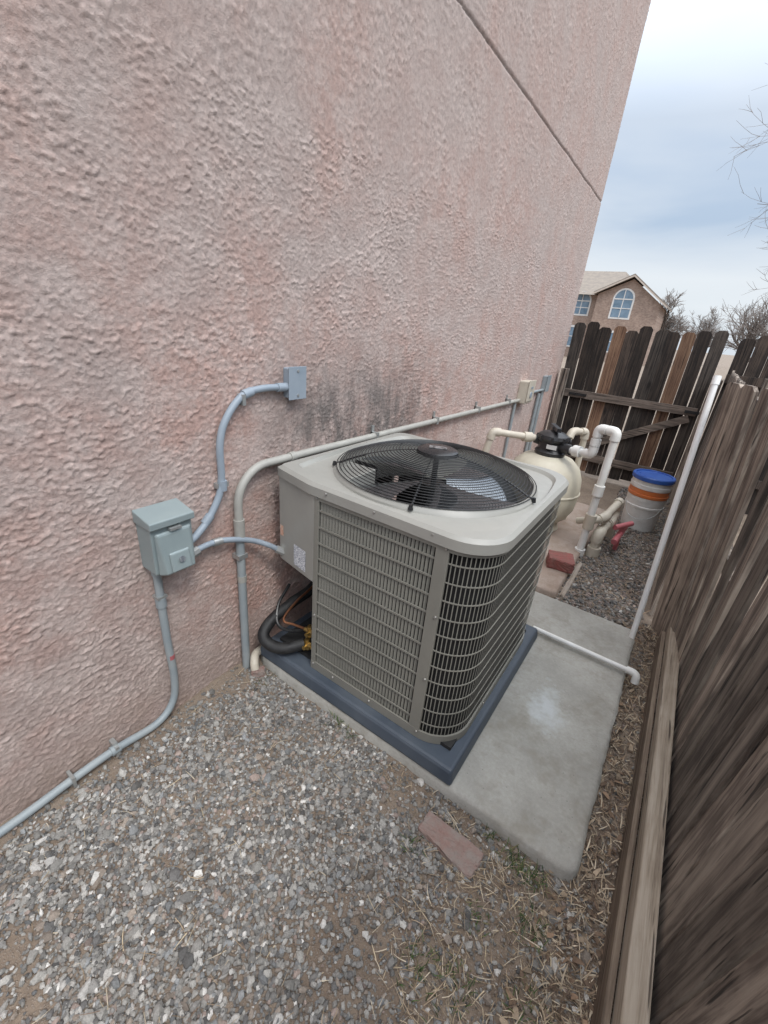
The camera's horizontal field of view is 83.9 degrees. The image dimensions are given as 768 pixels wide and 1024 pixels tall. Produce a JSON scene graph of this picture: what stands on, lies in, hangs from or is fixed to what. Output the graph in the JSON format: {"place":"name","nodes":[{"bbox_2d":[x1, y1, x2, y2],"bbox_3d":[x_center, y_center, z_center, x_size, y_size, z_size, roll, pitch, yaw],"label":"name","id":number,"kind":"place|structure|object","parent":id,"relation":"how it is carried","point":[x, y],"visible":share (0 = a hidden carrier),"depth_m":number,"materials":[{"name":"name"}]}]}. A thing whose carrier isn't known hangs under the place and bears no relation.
{"place":"outdoors","nodes":[
{"label":"outdoors","id":0,"kind":"place"},
{"bbox_2d":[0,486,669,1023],"bbox_3d":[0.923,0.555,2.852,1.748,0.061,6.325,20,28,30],"label":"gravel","id":1,"kind":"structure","parent":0,"point":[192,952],"depth_m":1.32,"materials":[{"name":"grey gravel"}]},
{"bbox_2d":[250,646,260,670],"bbox_3d":[-0.614,0.702,2.081,0.058,0.069,0.156,8,24,5],"label":"drain stub","id":2,"kind":"object","parent":1,"relation":"on","point":[254,658],"visible":0.81,"depth_m":2.03,"materials":[{"name":"beige plastic"}]},
{"bbox_2d":[251,666,264,676],"bbox_3d":[-0.601,0.762,2.037,0.065,0.035,0.049,-1,25,-18],"label":"brick","id":3,"kind":"object","parent":1,"relation":"on","point":[260,672],"visible":0.88,"depth_m":2.02,"materials":[{"name":"brick"}]},
{"bbox_2d":[562,494,667,625],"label":"twig litter","id":4,"kind":"object","parent":1,"relation":"on","point":[622,571],"visible":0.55,"depth_m":3.21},
{"bbox_2d":[620,469,675,531],"bbox_3d":[2.447,-0.103,4.003,0.348,0.522,0.352,20,28,30],"label":"plastic bucket","id":5,"kind":"object","parent":1,"relation":"on","point":[648,493],"visible":0.99,"depth_m":3.90,"materials":[{"name":"white plastic"}]},
{"bbox_2d":[0,350,767,1023],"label":"ground","id":6,"kind":"structure","parent":0,"point":[14,956],"depth_m":1.30,"materials":[{"name":"grey gravel"}]},
{"bbox_2d":[0,665,619,1023],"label":"dry grass","id":7,"kind":"structure","parent":6,"relation":"on","point":[438,988],"depth_m":1.21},
{"bbox_2d":[0,0,650,823],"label":"side wall","id":8,"kind":"structure","parent":6,"relation":"on","point":[380,214],"depth_m":1.51,"materials":[{"name":"paint"}]},
{"bbox_2d":[0,572,178,837],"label":"electrical conduit","id":9,"kind":"object","parent":8,"relation":"attached to","point":[160,595],"visible":0.94,"depth_m":1.57,"materials":[{"name":"grey metal"}]},
{"bbox_2d":[132,498,194,575],"bbox_3d":[-0.743,0.096,1.478,0.134,0.232,0.158,20,28,30],"label":"electrical disconnect box","id":10,"kind":"object","parent":8,"relation":"attached to","point":[165,536],"visible":1,"depth_m":1.44,"materials":[{"name":"paint"}]},
{"bbox_2d":[169,547,191,572],"bbox_3d":[-0.700,0.166,1.476,0.017,0.071,0.071,20,28,30],"label":"door panel","id":11,"kind":"structure","parent":10,"relation":"in","point":[176,565],"depth_m":1.47,"materials":[{"name":"paint"}]},
{"bbox_2d":[192,383,288,542],"bbox_3d":[-0.569,-0.207,1.663,0.056,0.548,0.518,19,28,27],"label":"flexible conduit","id":12,"kind":"object","parent":8,"relation":"attached to","point":[221,484],"visible":0.98,"depth_m":1.61,"materials":[{"name":"grey plastic"}]},
{"bbox_2d":[232,394,519,668],"bbox_3d":[0.328,-0.192,3.136,0.048,1.090,3.355,20,28,30],"label":"electrical conduit","id":13,"kind":"object","parent":8,"relation":"attached to","point":[240,555],"visible":0.96,"depth_m":1.93,"materials":[{"name":"grey metal"}]},
{"bbox_2d":[254,672,552,1023],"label":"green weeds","id":14,"kind":"object","parent":6,"relation":"on","point":[520,915],"visible":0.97,"depth_m":1.26,"materials":[{"name":"plant"}]},
{"bbox_2d":[261,591,634,882],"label":"concrete slab","id":15,"kind":"structure","parent":6,"relation":"on","point":[527,779],"depth_m":1.78,"materials":[{"name":"grey concrete"}]},
{"bbox_2d":[261,611,536,784],"bbox_3d":[0.126,0.670,2.234,1.056,0.066,1.076,20,28,30],"label":"equipment pad","id":16,"kind":"object","parent":15,"relation":"on","point":[441,763],"visible":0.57,"depth_m":1.79,"materials":[{"name":"plastic"}]},
{"bbox_2d":[278,433,568,750],"bbox_3d":[0.174,0.183,2.008,0.985,1.010,0.986,20,28,30],"label":"air conditioner condenser","id":17,"kind":"object","parent":16,"relation":"on","point":[414,624],"visible":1,"depth_m":1.63,"materials":[{"name":"paint"}]},
{"bbox_2d":[194,537,283,557],"bbox_3d":[-0.584,0.159,1.773,0.462,0.176,0.080,-18,34,-42],"label":"flexible conduit","id":18,"kind":"object","parent":17,"relation":"attached to","point":[218,541],"visible":0.82,"depth_m":1.74,"materials":[{"name":"grey plastic"}]},
{"bbox_2d":[257,581,312,653],"bbox_3d":[-0.456,0.477,2.160,0.231,0.193,0.506,6,24,2],"label":"insulated suction line","id":19,"kind":"object","parent":17,"relation":"attached to","point":[267,642],"visible":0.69,"depth_m":1.98,"materials":[{"name":"plastic"}]},
{"bbox_2d":[275,583,304,632],"bbox_3d":[-0.446,0.473,2.033,0.142,0.141,0.249,-17,32,-40],"label":"black control cable","id":20,"kind":"object","parent":17,"relation":"attached to","point":[279,625],"visible":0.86,"depth_m":2.02,"materials":[{"name":"rubber"}]},
{"bbox_2d":[282,585,312,629],"bbox_3d":[-0.388,0.402,2.157,0.112,0.122,0.453,7,24,4],"label":"copper liquid line","id":21,"kind":"object","parent":17,"relation":"attached to","point":[292,606],"visible":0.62,"depth_m":2.01,"materials":[{"name":"brown metal"}]},
{"bbox_2d":[533,626,639,684],"bbox_3d":[1.073,0.751,2.296,0.559,0.067,0.054,23,30,34],"label":"drain pipe","id":22,"kind":"object","parent":15,"relation":"on","point":[635,675],"visible":0.98,"depth_m":2.24,"materials":[{"name":"white plastic"}]},
{"bbox_2d":[418,811,483,878],"bbox_3d":[0.221,1.131,1.452,0.220,0.050,0.100,24,33,32],"label":"brick","id":23,"kind":"object","parent":6,"relation":"on","point":[462,854],"visible":0.94,"depth_m":1.43,"materials":[{"name":"brick"}]},
{"bbox_2d":[377,683,640,1023],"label":"straw tufts","id":24,"kind":"object","parent":6,"relation":"on","point":[498,998],"visible":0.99,"depth_m":1.28,"materials":[{"name":"beige plant"}]},
{"bbox_2d":[482,424,633,558],"bbox_3d":[1.499,-0.294,3.601,1.237,1.043,0.698,20,28,30],"label":"pvc plumbing","id":25,"kind":"object","parent":6,"relation":"on","point":[607,519],"visible":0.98,"depth_m":3.38,"materials":[{"name":"white plastic"}]},
{"bbox_2d":[531,502,604,597],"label":"concrete slab","id":26,"kind":"structure","parent":6,"relation":"on","point":[565,536],"depth_m":3.50,"materials":[{"name":"beige concrete"}]},
{"bbox_2d":[514,423,581,532],"bbox_3d":[1.370,-0.304,3.667,0.634,0.877,0.634,20,28,30],"label":"pool sand filter","id":27,"kind":"object","parent":26,"relation":"on","point":[551,450],"visible":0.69,"depth_m":3.46,"materials":[{"name":"plastic"}]},
{"bbox_2d":[546,549,574,573],"bbox_3d":[1.303,0.364,3.160,0.185,0.090,0.183,14,25,14],"label":"brick","id":28,"kind":"object","parent":26,"relation":"on","point":[564,562],"visible":1,"depth_m":3.11,"materials":[{"name":"red brick"}]},
{"bbox_2d":[559,562,581,599],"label":"concrete curb","id":29,"kind":"structure","parent":6,"relation":"on","point":[566,587],"depth_m":3.03,"materials":[{"name":"beige concrete"}]},
{"bbox_2d":[499,621,663,1023],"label":"leaf litter","id":30,"kind":"object","parent":6,"relation":"on","point":[542,1006],"visible":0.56,"depth_m":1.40,"materials":[{"name":"brown plant"}]},
{"bbox_2d":[546,322,729,500],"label":"wooden gate","id":31,"kind":"structure","parent":6,"relation":"on","point":[612,398],"depth_m":4.90,"materials":[{"name":"brown wood"}]},
{"bbox_2d":[629,375,721,638],"bbox_3d":[1.561,0.040,2.331,0.037,1.490,0.373,15,26,20],"label":"pvc pole","id":32,"kind":"object","parent":6,"relation":"on","point":[715,381],"visible":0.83,"depth_m":2.30,"materials":[{"name":"white plastic"}]},
{"bbox_2d":[660,289,694,337],"bbox_3d":[24.584,-16.046,37.342,4.216,6.188,5.130,20,28,30],"label":"bare tree","id":33,"kind":"object","parent":6,"relation":"on","point":[671,324],"visible":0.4,"depth_m":36.58,"materials":[{"name":"brown plant"}]},
{"bbox_2d":[590,370,767,1023],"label":"wooden fence","id":34,"kind":"object","parent":6,"relation":"on","point":[694,950],"visible":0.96,"depth_m":1.32,"materials":[{"name":"brown wood"}]},
{"bbox_2d":[684,307,724,347],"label":"bare tree","id":35,"kind":"object","parent":6,"relation":"on","point":[705,326],"visible":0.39,"depth_m":45.30,"materials":[{"name":"brown plant"}]},
{"bbox_2d":[690,335,767,513],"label":"wooden fence","id":36,"kind":"object","parent":6,"relation":"on","point":[754,366],"visible":0.31,"depth_m":4.32,"materials":[{"name":"brown wood"}]},
{"bbox_2d":[712,297,767,360],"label":"bare tree","id":37,"kind":"object","parent":6,"relation":"on","point":[758,328],"visible":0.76,"depth_m":23.92,"materials":[{"name":"brown plant"}]},
{"bbox_2d":[718,85,767,274],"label":"bare tree","id":38,"kind":"object","parent":6,"relation":"on","point":[748,156],"visible":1,"depth_m":8.06,"materials":[{"name":"brown plant"}]},
{"bbox_2d":[745,210,767,298],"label":"bare tree","id":39,"kind":"object","parent":6,"relation":"on","point":[764,269],"visible":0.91,"depth_m":10.69,"materials":[{"name":"brown plant"}]},
{"bbox_3d":[-4.181,-2.608,2.022,7.612,5.650,11.800,20,28,30],"label":"house body","id":40,"kind":"object","parent":6,"relation":"on","visible":0},
{"bbox_2d":[283,366,305,399],"bbox_3d":[-0.373,-0.540,1.783,0.046,0.132,0.098,20,28,30],"label":"junction box","id":41,"kind":"object","parent":40,"relation":"attached to","point":[294,378],"visible":1,"depth_m":1.76,"materials":[{"name":"grey plastic"}]},
{"bbox_2d":[502,389,543,457],"bbox_3d":[1.496,-0.789,4.685,0.034,1.044,0.892,20,28,30],"label":"electrical conduit","id":42,"kind":"object","parent":40,"relation":"attached to","point":[536,410],"visible":0.48,"depth_m":4.80,"materials":[{"name":"grey metal"}]},
{"bbox_2d":[516,380,536,403],"bbox_3d":[1.414,-1.198,4.242,0.112,0.225,0.200,20,28,30],"label":"electrical box","id":43,"kind":"object","parent":40,"relation":"attached to","point":[526,389],"visible":0.97,"depth_m":4.18,"materials":[{"name":"beige plastic"}]},
{"bbox_2d":[540,375,551,391],"bbox_3d":[1.819,-1.449,4.803,0.062,0.180,0.130,20,28,30],"label":"electrical box","id":44,"kind":"object","parent":40,"relation":"attached to","point":[546,380],"visible":0.92,"depth_m":4.76,"materials":[{"name":"grey metal"}]},
{"bbox_2d":[567,327,573,344],"bbox_3d":[16.349,-15.170,36.855,1.300,1.500,0.050,20,28,30],"label":"window glass","id":45,"kind":"object","parent":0,"point":[570,336],"depth_m":36.97,"materials":[{"name":"glass"}]},
{"bbox_2d":[564,279,666,364],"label":"walls","id":46,"kind":"structure","parent":0,"point":[648,309],"depth_m":33.60,"materials":[{"name":"beige paint"}]},
{"bbox_2d":[574,291,591,315],"bbox_3d":[16.562,-17.477,35.800,1.440,1.833,0.075,20,28,30],"label":"window frame","id":47,"kind":"object","parent":46,"relation":"attached to","point":[580,307],"visible":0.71,"depth_m":35.70,"materials":[{"name":"white plastic"}]},
{"bbox_2d":[574,294,589,313],"bbox_3d":[16.570,-17.482,35.809,1.200,1.594,0.050,20,28,30],"label":"window glass","id":48,"kind":"object","parent":47,"relation":"in","point":[584,303],"visible":0.68,"depth_m":35.76,"materials":[{"name":"blue glass"}]},
{"bbox_2d":[608,288,634,319],"bbox_3d":[18.637,-16.271,33.390,1.540,2.182,0.075,20,28,30],"label":"window frame","id":49,"kind":"object","parent":46,"relation":"attached to","point":[623,299],"visible":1,"depth_m":33.37,"materials":[{"name":"white plastic"}]},
{"bbox_2d":[610,290,632,317],"bbox_3d":[18.645,-16.276,33.400,1.300,1.943,0.050,20,28,30],"label":"window glass","id":50,"kind":"object","parent":49,"relation":"in","point":[617,303],"visible":1,"depth_m":33.41,"materials":[{"name":"glass"}]},
{"bbox_2d":[579,271,671,312],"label":"roof","id":51,"kind":"structure","parent":46,"relation":"on","point":[593,281],"depth_m":36.20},
{"bbox_2d":[592,275,666,307],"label":"fascia","id":52,"kind":"structure","parent":51,"relation":"attached to","point":[629,278],"depth_m":32.18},
{"bbox_2d":[585,0,767,355],"label":"sky","id":53,"kind":"structure","parent":0,"point":[668,216],"materials":[{"name":"white"}]}
]}

